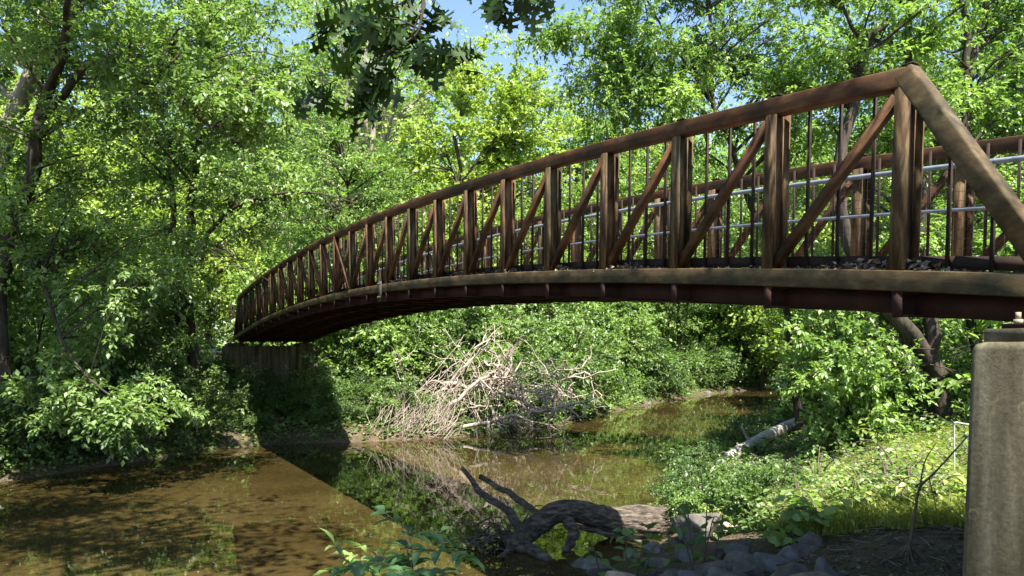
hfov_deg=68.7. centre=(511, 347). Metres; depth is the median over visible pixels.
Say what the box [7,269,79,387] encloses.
bank shrub
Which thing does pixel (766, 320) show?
woodland tree
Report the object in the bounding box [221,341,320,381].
concrete pier
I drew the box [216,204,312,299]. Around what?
woodland tree
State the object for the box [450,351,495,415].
bank shrub
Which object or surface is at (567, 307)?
bank shrub
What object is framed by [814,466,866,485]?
broad leaved plant
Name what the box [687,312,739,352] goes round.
bank shrub
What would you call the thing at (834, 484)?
weed
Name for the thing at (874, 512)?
grass
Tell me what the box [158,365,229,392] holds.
bank shrub
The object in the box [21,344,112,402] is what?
bank shrub
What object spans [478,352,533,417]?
bank shrub
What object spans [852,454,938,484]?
weed
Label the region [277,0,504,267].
woodland tree
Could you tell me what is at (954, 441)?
bent pipe
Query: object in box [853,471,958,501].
weed
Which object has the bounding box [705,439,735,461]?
bank shrub
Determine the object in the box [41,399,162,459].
bank shrub
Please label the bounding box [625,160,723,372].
woodland tree
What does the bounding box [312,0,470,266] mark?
woodland tree
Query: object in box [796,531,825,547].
bank rock
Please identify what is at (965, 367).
bank shrub
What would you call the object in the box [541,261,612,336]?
bank shrub
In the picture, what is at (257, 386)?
bank shrub
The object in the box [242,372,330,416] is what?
bank shrub
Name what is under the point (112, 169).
woodland tree
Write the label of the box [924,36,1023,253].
woodland tree
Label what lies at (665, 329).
bank shrub
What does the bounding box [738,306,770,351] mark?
bank shrub
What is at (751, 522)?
ground cover
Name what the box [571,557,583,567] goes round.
bank rock
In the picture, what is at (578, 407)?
bank shrub
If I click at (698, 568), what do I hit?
bank rock
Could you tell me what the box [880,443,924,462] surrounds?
weed
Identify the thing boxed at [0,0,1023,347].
sky
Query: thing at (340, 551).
seedling plant
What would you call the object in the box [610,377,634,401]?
bank shrub
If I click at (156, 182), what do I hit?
woodland tree
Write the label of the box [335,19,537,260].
woodland tree
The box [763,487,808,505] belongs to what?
broad leaved plant
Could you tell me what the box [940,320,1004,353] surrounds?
bank shrub
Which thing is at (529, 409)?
brush pile
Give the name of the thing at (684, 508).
young plant
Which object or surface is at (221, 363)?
bank shrub
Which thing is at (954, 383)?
bank shrub
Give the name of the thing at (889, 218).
woodland tree
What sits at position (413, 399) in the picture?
bank shrub
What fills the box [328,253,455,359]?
bank shrub
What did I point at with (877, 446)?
weed
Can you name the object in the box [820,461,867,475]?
weed
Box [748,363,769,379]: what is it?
bank shrub
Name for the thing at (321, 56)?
woodland tree
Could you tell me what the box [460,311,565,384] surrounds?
bank shrub
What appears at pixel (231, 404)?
bank shrub
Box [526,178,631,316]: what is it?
woodland tree
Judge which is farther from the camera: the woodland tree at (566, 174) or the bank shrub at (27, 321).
the woodland tree at (566, 174)
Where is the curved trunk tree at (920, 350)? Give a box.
[695,0,1019,423]
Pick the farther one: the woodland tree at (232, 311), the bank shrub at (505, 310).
the woodland tree at (232, 311)
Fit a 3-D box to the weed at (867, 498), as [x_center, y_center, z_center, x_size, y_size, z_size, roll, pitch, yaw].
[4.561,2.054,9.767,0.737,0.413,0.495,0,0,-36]
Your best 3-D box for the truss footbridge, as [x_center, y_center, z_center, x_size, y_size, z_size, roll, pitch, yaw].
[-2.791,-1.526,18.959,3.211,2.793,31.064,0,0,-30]
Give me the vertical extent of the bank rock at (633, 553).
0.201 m
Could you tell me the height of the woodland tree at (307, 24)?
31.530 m
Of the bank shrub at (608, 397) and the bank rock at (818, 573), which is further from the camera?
the bank shrub at (608, 397)
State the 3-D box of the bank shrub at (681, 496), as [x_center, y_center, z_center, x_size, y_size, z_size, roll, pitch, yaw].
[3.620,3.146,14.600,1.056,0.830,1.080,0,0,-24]
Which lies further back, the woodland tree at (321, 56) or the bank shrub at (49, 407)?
the woodland tree at (321, 56)
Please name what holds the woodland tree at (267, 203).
on the ground at (760, 543)
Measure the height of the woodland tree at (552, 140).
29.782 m
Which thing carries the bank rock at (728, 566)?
on the ground at (760, 543)
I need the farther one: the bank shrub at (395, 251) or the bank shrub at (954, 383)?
the bank shrub at (395, 251)
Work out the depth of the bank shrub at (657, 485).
18.61 m
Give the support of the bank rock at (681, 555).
on the ground at (760, 543)
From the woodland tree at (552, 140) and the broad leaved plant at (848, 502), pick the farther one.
the woodland tree at (552, 140)
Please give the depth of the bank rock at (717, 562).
8.98 m
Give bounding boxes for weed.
[700,503,733,514]
[711,451,759,469]
[714,511,736,521]
[726,458,769,470]
[727,470,767,494]
[751,468,807,487]
[752,494,790,529]
[763,454,798,466]
[766,473,832,499]
[774,503,806,520]
[796,445,853,481]
[796,485,854,505]
[800,434,847,457]
[806,470,874,499]
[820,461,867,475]
[822,466,898,489]
[825,482,874,502]
[829,442,867,462]
[830,456,896,475]
[845,438,955,481]
[847,461,924,478]
[851,489,884,508]
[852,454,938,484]
[852,467,895,480]
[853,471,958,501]
[855,428,900,446]
[859,440,906,459]
[871,442,905,456]
[875,457,962,502]
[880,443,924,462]
[883,439,939,448]
[892,445,936,465]
[892,474,966,503]
[893,481,959,504]
[899,454,954,473]
[907,447,949,459]
[921,410,965,425]
[922,462,964,472]
[929,431,965,445]
[933,450,966,466]
[937,445,967,455]
[939,423,968,448]
[942,444,967,459]
[942,487,965,503]
[945,434,967,442]
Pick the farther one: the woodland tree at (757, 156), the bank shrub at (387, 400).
the woodland tree at (757, 156)
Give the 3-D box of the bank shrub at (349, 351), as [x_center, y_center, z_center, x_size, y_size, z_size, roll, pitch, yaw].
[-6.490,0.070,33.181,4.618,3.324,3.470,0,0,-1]
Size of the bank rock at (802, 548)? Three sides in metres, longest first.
0.412 x 0.283 x 0.176 m
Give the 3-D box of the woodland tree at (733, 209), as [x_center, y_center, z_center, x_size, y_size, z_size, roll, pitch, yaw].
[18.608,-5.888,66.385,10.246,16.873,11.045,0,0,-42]
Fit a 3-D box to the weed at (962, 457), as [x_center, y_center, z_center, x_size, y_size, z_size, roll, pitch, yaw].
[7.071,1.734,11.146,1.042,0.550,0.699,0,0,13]
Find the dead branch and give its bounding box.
[545,355,615,424]
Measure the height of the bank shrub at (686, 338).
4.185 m
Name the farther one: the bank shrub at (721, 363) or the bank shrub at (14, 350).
the bank shrub at (721, 363)
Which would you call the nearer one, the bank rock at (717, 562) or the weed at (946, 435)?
the bank rock at (717, 562)
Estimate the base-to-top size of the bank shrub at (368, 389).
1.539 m
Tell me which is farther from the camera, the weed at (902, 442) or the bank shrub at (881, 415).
the bank shrub at (881, 415)
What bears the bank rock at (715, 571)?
on the ground at (760, 543)
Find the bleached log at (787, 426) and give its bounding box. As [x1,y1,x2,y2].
[710,407,813,471]
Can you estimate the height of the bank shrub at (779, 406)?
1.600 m
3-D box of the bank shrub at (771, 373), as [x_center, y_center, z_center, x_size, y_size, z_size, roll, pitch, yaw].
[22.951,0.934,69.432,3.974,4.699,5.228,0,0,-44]
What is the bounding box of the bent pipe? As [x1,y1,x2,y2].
[953,422,968,470]
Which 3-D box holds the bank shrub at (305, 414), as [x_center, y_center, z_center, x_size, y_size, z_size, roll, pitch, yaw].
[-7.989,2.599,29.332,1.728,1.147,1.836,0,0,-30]
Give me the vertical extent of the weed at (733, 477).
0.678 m
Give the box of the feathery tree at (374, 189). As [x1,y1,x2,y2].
[258,81,428,257]
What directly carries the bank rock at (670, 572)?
on the ground at (760, 543)
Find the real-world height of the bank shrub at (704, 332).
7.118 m
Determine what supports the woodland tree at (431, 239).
on the ground at (760, 543)
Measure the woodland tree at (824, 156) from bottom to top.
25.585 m
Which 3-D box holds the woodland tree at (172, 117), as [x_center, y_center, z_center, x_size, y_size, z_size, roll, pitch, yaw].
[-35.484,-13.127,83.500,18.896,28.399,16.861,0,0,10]
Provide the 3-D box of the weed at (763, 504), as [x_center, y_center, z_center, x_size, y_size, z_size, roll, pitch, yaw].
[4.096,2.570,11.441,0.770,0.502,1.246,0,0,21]
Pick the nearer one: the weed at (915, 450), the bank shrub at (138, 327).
the weed at (915, 450)
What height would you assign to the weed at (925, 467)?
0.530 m
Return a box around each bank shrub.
[0,368,104,446]
[0,369,45,430]
[0,369,111,459]
[0,385,37,463]
[0,405,21,462]
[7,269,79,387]
[8,325,37,372]
[9,339,28,371]
[10,285,118,363]
[12,219,39,335]
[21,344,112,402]
[34,336,146,398]
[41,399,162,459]
[52,309,179,381]
[79,265,195,367]
[121,375,215,447]
[124,356,217,416]
[139,360,251,443]
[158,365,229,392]
[170,334,224,371]
[173,347,249,382]
[212,289,322,364]
[212,389,250,411]
[213,379,272,420]
[214,371,253,398]
[215,241,290,347]
[223,362,279,406]
[225,402,278,434]
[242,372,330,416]
[247,386,308,414]
[266,239,345,370]
[268,230,358,351]
[276,359,345,411]
[286,250,380,357]
[286,263,385,382]
[287,400,331,427]
[301,369,361,403]
[313,321,407,379]
[315,260,418,354]
[317,392,373,422]
[320,269,419,384]
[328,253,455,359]
[344,369,402,404]
[362,397,409,422]
[368,369,432,425]
[375,240,431,275]
[377,311,471,391]
[377,386,435,412]
[380,313,429,377]
[383,310,463,384]
[391,305,537,379]
[402,309,482,369]
[403,399,453,422]
[422,307,495,354]
[425,390,463,419]
[436,392,472,418]
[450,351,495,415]
[455,304,551,347]
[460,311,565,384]
[461,310,538,389]
[475,342,538,411]
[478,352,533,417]
[483,304,539,355]
[488,303,542,354]
[501,302,609,365]
[507,355,566,419]
[514,342,569,398]
[524,307,621,391]
[525,333,646,413]
[526,304,604,352]
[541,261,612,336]
[549,376,609,419]
[561,324,636,388]
[565,301,675,368]
[575,302,635,378]
[580,307,640,374]
[583,382,609,409]
[599,384,625,404]
[601,302,662,346]
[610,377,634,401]
[612,302,659,357]
[613,330,670,387]
[620,340,704,397]
[627,377,641,395]
[631,370,668,399]
[634,318,661,368]
[643,469,705,495]
[645,335,676,352]
[647,449,755,516]
[649,436,731,474]
[652,302,696,348]
[660,334,707,369]
[661,330,707,373]
[661,464,697,481]
[663,367,691,390]
[663,489,705,513]
[664,488,718,520]
[668,303,746,349]
[675,359,698,390]
[683,335,754,377]
[685,341,750,389]
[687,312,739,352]
[687,364,719,387]
[694,325,743,373]
[696,326,754,368]
[704,411,789,447]
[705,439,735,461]
[705,452,823,515]
[709,368,731,383]
[713,454,811,485]
[716,464,760,510]
[725,354,748,384]
[727,325,772,371]
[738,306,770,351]
[738,369,758,386]
[740,398,795,434]
[745,338,786,374]
[746,341,787,380]
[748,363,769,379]
[753,396,807,419]
[761,309,917,454]
[763,360,906,423]
[765,367,811,400]
[770,311,971,423]
[779,391,814,412]
[786,312,914,417]
[823,317,970,363]
[890,332,968,359]
[896,320,967,343]
[918,322,990,404]
[928,184,1023,411]
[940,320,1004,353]
[950,323,996,344]
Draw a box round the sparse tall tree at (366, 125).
[285,1,418,233]
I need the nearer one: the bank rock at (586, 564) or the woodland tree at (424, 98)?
the bank rock at (586, 564)
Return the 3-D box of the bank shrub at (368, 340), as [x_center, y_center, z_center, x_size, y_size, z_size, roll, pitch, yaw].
[-6.418,-0.829,33.440,5.143,5.754,4.163,0,0,-2]
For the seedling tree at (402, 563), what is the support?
on the ground at (760, 543)
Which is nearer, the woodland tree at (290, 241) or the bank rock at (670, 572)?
the bank rock at (670, 572)
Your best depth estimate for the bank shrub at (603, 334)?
44.45 m
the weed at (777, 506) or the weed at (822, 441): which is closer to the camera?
the weed at (777, 506)
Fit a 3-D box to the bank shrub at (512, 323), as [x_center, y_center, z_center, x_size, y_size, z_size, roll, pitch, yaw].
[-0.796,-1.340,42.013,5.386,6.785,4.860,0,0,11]
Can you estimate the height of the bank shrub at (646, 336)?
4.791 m
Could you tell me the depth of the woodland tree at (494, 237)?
58.97 m
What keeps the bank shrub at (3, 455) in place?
on the ground at (760, 543)
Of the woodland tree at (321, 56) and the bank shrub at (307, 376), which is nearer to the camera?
the bank shrub at (307, 376)
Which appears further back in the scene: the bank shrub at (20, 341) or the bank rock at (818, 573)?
the bank shrub at (20, 341)
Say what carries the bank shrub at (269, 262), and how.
on the ground at (760, 543)
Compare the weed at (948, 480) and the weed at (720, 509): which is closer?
the weed at (948, 480)
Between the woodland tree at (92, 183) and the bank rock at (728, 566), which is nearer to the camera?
the bank rock at (728, 566)
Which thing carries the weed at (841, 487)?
on the ground at (760, 543)
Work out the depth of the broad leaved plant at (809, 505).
10.16 m
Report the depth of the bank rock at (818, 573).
6.81 m
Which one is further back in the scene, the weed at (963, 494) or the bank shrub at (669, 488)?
the bank shrub at (669, 488)
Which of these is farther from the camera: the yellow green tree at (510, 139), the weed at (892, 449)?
the yellow green tree at (510, 139)
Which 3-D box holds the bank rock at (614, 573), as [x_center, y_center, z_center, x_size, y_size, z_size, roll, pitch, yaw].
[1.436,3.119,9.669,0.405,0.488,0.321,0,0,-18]
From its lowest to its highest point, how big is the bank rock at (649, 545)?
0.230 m
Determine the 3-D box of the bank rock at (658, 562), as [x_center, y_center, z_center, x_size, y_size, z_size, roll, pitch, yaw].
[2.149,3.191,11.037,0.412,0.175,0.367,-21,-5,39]
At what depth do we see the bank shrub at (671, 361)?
50.29 m
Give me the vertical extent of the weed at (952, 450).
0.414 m
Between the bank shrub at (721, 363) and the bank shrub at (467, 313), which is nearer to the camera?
the bank shrub at (467, 313)
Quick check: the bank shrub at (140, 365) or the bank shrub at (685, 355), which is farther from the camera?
the bank shrub at (685, 355)
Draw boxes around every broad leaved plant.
[756,519,810,546]
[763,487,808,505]
[773,488,854,528]
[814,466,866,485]
[838,476,915,505]
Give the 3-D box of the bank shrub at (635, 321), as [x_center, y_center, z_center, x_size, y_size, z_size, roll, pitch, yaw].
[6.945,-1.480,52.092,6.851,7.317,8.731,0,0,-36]
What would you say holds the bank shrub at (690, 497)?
on the ground at (760, 543)
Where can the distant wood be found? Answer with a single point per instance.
(720, 148)
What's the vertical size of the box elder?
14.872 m
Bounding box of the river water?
[0,388,789,575]
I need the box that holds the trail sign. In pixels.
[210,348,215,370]
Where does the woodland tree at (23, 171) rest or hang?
on the ground at (760, 543)
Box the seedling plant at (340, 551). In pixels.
[313,528,413,575]
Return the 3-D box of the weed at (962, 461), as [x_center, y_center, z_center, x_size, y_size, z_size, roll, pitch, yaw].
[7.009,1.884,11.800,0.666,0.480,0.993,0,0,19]
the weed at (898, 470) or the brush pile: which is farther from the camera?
the brush pile
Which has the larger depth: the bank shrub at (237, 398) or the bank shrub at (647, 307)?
the bank shrub at (647, 307)
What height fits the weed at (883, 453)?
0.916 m
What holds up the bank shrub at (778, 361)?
on the ground at (760, 543)
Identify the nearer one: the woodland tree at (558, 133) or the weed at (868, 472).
the weed at (868, 472)
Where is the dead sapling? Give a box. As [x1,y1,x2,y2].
[880,436,967,565]
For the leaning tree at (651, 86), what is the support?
on the ground at (760, 543)
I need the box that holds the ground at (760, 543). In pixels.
[0,349,969,575]
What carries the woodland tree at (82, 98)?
on the ground at (760, 543)
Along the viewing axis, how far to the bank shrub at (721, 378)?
60.84 m
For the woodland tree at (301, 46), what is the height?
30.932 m
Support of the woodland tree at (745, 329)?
on the ground at (760, 543)
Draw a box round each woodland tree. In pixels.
[0,50,134,332]
[0,72,178,334]
[0,87,83,298]
[54,111,217,365]
[54,129,152,299]
[63,60,176,337]
[93,104,222,355]
[128,102,245,334]
[143,162,284,362]
[161,105,280,342]
[211,117,368,288]
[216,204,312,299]
[217,0,415,247]
[223,100,286,288]
[248,0,430,262]
[251,183,313,301]
[260,44,440,263]
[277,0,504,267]
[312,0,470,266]
[328,72,494,267]
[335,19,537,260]
[395,218,458,270]
[432,70,599,264]
[445,194,537,267]
[484,193,590,336]
[518,106,648,306]
[521,111,592,313]
[522,168,595,304]
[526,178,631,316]
[571,116,701,308]
[588,212,661,326]
[622,110,745,310]
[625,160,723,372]
[667,189,768,344]
[702,227,801,389]
[722,127,825,328]
[729,207,861,396]
[731,137,875,344]
[789,145,890,312]
[796,125,859,230]
[819,85,981,324]
[873,120,1012,335]
[876,57,949,198]
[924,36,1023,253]
[926,0,1023,322]
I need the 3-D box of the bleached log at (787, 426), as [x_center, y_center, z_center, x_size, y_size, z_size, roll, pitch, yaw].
[9.163,2.766,25.293,0.702,1.405,11.973,0,0,37]
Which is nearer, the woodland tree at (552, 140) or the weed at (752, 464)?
the weed at (752, 464)
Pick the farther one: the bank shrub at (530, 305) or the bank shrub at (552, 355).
the bank shrub at (530, 305)
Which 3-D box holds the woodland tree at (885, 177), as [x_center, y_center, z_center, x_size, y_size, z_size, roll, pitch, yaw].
[20.840,-5.737,40.124,10.899,16.125,9.922,0,0,-21]
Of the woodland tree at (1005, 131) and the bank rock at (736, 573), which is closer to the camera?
the bank rock at (736, 573)
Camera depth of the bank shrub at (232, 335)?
36.78 m
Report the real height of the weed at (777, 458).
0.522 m
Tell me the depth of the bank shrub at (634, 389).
46.96 m
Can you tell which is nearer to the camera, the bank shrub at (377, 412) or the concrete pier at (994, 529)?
the concrete pier at (994, 529)
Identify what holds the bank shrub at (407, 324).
on the ground at (760, 543)
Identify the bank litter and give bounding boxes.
[654,521,964,575]
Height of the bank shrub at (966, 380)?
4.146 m
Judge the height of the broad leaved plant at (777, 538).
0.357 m
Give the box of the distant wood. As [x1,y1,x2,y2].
[24,87,885,350]
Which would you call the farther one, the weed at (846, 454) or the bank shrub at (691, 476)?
the bank shrub at (691, 476)
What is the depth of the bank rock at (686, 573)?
8.82 m
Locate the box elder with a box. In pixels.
[0,0,355,466]
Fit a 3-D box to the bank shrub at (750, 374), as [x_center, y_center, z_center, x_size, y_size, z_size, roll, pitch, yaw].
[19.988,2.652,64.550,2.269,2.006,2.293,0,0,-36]
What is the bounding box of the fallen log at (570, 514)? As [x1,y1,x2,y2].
[435,466,678,560]
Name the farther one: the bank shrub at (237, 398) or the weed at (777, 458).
the bank shrub at (237, 398)
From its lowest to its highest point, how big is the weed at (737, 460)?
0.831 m
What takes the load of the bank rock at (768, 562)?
on the ground at (760, 543)
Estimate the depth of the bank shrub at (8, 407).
20.60 m
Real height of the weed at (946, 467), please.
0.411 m
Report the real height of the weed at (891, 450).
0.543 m
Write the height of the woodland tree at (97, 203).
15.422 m
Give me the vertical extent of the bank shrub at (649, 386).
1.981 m
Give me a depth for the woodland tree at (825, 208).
45.92 m
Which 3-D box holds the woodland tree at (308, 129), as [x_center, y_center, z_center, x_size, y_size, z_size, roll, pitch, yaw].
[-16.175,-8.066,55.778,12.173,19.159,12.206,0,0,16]
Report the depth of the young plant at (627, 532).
10.16 m
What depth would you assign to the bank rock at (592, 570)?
10.67 m
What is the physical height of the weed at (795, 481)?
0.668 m
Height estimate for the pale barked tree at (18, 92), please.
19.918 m
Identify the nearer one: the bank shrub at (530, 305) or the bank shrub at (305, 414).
the bank shrub at (305, 414)
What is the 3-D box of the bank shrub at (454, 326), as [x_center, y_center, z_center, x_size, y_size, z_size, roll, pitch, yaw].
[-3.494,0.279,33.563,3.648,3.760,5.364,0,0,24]
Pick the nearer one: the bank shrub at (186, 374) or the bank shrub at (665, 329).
the bank shrub at (186, 374)
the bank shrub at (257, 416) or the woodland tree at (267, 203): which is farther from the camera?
the woodland tree at (267, 203)
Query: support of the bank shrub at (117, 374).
on the ground at (760, 543)
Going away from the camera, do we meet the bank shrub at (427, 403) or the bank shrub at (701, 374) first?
the bank shrub at (427, 403)
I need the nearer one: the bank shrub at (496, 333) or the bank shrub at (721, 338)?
the bank shrub at (496, 333)
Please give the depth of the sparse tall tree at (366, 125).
51.94 m
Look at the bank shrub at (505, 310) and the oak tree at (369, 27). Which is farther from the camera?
the bank shrub at (505, 310)
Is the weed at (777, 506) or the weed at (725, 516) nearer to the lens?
the weed at (777, 506)
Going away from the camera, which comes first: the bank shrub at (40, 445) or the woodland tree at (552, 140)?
the bank shrub at (40, 445)
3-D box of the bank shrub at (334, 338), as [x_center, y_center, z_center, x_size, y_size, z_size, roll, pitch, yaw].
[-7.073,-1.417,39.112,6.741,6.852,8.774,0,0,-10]
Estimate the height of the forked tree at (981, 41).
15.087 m
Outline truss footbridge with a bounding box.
[234,61,1023,344]
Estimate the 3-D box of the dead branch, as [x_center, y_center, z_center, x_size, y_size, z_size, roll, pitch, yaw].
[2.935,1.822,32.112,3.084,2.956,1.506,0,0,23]
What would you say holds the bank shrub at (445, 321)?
on the ground at (760, 543)
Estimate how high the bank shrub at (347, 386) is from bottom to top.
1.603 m
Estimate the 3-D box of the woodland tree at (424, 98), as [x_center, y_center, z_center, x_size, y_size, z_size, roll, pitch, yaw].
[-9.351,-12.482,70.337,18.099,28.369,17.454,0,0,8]
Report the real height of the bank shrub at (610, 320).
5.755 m
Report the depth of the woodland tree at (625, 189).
69.16 m
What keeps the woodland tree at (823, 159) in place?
on the ground at (760, 543)
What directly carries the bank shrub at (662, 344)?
on the ground at (760, 543)
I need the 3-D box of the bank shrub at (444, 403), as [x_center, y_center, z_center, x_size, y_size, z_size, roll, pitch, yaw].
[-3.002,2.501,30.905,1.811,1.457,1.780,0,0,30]
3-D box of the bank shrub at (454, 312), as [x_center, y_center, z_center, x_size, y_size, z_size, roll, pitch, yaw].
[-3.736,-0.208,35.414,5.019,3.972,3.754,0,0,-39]
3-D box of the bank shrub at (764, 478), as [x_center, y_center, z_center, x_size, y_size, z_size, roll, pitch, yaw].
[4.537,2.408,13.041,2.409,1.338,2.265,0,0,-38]
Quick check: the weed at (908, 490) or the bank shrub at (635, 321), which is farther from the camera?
the bank shrub at (635, 321)
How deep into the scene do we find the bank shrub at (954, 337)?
27.88 m
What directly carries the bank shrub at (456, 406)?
on the ground at (760, 543)
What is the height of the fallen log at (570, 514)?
1.847 m
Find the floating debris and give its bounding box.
[1,410,671,574]
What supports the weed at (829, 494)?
on the ground at (760, 543)
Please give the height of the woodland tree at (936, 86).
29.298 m
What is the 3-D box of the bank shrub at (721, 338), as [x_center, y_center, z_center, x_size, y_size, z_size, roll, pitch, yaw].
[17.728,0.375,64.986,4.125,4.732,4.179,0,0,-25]
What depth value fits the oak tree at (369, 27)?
4.98 m
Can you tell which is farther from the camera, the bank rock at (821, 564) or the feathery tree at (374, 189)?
the feathery tree at (374, 189)
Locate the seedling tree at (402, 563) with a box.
[329,505,485,575]
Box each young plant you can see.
[577,522,672,575]
[659,499,738,569]
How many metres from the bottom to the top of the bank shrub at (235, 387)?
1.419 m
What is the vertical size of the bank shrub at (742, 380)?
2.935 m
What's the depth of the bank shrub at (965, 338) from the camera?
42.26 m
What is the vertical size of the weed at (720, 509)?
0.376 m
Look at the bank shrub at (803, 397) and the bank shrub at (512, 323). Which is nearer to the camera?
the bank shrub at (803, 397)
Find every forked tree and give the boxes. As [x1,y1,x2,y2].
[33,0,363,417]
[838,0,1023,360]
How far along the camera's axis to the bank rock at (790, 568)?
7.57 m
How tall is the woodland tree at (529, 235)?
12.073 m
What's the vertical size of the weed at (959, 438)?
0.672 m
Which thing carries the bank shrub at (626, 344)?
on the ground at (760, 543)
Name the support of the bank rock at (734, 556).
on the ground at (760, 543)
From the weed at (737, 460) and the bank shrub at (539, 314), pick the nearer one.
the weed at (737, 460)
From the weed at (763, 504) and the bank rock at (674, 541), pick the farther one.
the bank rock at (674, 541)
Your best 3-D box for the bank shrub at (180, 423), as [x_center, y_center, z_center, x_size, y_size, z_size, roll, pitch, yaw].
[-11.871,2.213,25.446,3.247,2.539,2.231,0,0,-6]
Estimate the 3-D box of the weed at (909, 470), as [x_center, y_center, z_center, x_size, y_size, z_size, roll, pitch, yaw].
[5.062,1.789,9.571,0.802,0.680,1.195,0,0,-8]
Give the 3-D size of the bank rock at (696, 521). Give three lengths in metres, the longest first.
0.916 x 0.746 x 0.745 m
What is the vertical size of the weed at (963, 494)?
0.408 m
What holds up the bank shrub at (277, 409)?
on the ground at (760, 543)
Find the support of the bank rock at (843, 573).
on the ground at (760, 543)
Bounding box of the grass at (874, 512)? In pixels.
[741,414,968,535]
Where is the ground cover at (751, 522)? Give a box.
[0,359,969,537]
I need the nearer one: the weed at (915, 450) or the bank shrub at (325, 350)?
the weed at (915, 450)
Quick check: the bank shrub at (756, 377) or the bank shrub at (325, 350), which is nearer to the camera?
the bank shrub at (325, 350)
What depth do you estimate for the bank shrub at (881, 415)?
18.15 m
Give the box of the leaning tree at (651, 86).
[514,0,891,434]
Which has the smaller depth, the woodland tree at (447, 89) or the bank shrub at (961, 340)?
the bank shrub at (961, 340)
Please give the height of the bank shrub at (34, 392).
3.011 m
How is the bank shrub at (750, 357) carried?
on the ground at (760, 543)
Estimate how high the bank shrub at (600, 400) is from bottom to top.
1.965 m
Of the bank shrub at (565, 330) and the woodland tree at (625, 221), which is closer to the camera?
the bank shrub at (565, 330)
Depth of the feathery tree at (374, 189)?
38.65 m
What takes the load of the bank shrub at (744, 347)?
on the ground at (760, 543)
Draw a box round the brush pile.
[365,324,597,439]
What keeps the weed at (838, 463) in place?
on the ground at (760, 543)
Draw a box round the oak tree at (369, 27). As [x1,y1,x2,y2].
[291,0,556,142]
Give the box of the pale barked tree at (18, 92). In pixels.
[0,0,230,326]
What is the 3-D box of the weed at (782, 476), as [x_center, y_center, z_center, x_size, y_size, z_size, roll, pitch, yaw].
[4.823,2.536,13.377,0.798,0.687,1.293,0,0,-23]
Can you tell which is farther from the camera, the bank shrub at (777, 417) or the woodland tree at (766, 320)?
the woodland tree at (766, 320)
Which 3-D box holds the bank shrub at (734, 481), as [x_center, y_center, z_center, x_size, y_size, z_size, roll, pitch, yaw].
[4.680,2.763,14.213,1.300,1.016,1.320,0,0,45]
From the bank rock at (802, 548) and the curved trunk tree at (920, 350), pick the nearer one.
the bank rock at (802, 548)
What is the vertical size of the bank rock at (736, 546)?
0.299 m
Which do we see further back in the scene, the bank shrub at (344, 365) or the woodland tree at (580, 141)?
the woodland tree at (580, 141)
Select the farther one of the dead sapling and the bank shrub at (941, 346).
the bank shrub at (941, 346)
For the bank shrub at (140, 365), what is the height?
5.842 m
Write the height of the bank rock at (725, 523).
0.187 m
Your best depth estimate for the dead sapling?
7.43 m
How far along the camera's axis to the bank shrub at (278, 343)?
38.38 m
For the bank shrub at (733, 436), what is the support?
on the ground at (760, 543)
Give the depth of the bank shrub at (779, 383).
28.16 m
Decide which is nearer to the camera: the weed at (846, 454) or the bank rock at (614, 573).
the bank rock at (614, 573)
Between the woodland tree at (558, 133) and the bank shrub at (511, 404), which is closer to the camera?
the bank shrub at (511, 404)
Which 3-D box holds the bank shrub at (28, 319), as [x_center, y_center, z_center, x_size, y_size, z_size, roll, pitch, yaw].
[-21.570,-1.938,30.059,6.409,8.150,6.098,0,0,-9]
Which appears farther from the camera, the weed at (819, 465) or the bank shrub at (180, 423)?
the bank shrub at (180, 423)
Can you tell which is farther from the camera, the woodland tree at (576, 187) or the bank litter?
the woodland tree at (576, 187)
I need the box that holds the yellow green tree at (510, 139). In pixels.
[368,25,592,320]
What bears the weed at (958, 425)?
on the ground at (760, 543)
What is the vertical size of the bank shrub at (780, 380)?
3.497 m
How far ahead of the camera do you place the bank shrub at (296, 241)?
40.26 m
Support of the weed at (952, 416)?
on the ground at (760, 543)
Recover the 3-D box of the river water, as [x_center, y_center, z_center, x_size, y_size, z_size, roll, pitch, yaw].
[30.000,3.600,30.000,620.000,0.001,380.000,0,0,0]
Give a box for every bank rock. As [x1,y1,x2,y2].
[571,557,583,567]
[581,557,602,568]
[587,565,616,575]
[605,571,635,575]
[623,550,637,558]
[643,541,659,553]
[644,557,665,567]
[651,568,666,575]
[659,568,678,575]
[669,513,720,545]
[670,539,683,544]
[675,547,696,561]
[678,570,701,575]
[687,562,711,572]
[700,559,726,575]
[706,561,736,573]
[708,566,730,575]
[710,546,725,559]
[721,572,747,575]
[723,521,741,531]
[723,543,751,553]
[723,550,754,561]
[732,558,762,575]
[741,540,752,548]
[754,552,790,572]
[770,562,811,575]
[776,545,801,560]
[790,543,818,557]
[790,571,832,575]
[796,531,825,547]
[814,557,837,575]
[836,571,849,575]
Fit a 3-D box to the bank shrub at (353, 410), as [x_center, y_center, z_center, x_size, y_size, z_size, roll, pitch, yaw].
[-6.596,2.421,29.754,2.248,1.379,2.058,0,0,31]
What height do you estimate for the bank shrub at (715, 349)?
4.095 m
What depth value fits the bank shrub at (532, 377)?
33.91 m
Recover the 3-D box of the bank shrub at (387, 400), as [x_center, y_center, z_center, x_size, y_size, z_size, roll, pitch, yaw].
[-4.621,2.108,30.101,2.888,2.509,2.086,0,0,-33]
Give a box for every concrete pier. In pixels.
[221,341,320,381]
[962,312,1023,575]
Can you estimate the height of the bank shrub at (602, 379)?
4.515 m
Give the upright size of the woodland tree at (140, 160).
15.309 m
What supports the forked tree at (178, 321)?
on the ground at (760, 543)
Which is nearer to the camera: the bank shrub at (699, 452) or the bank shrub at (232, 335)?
the bank shrub at (699, 452)

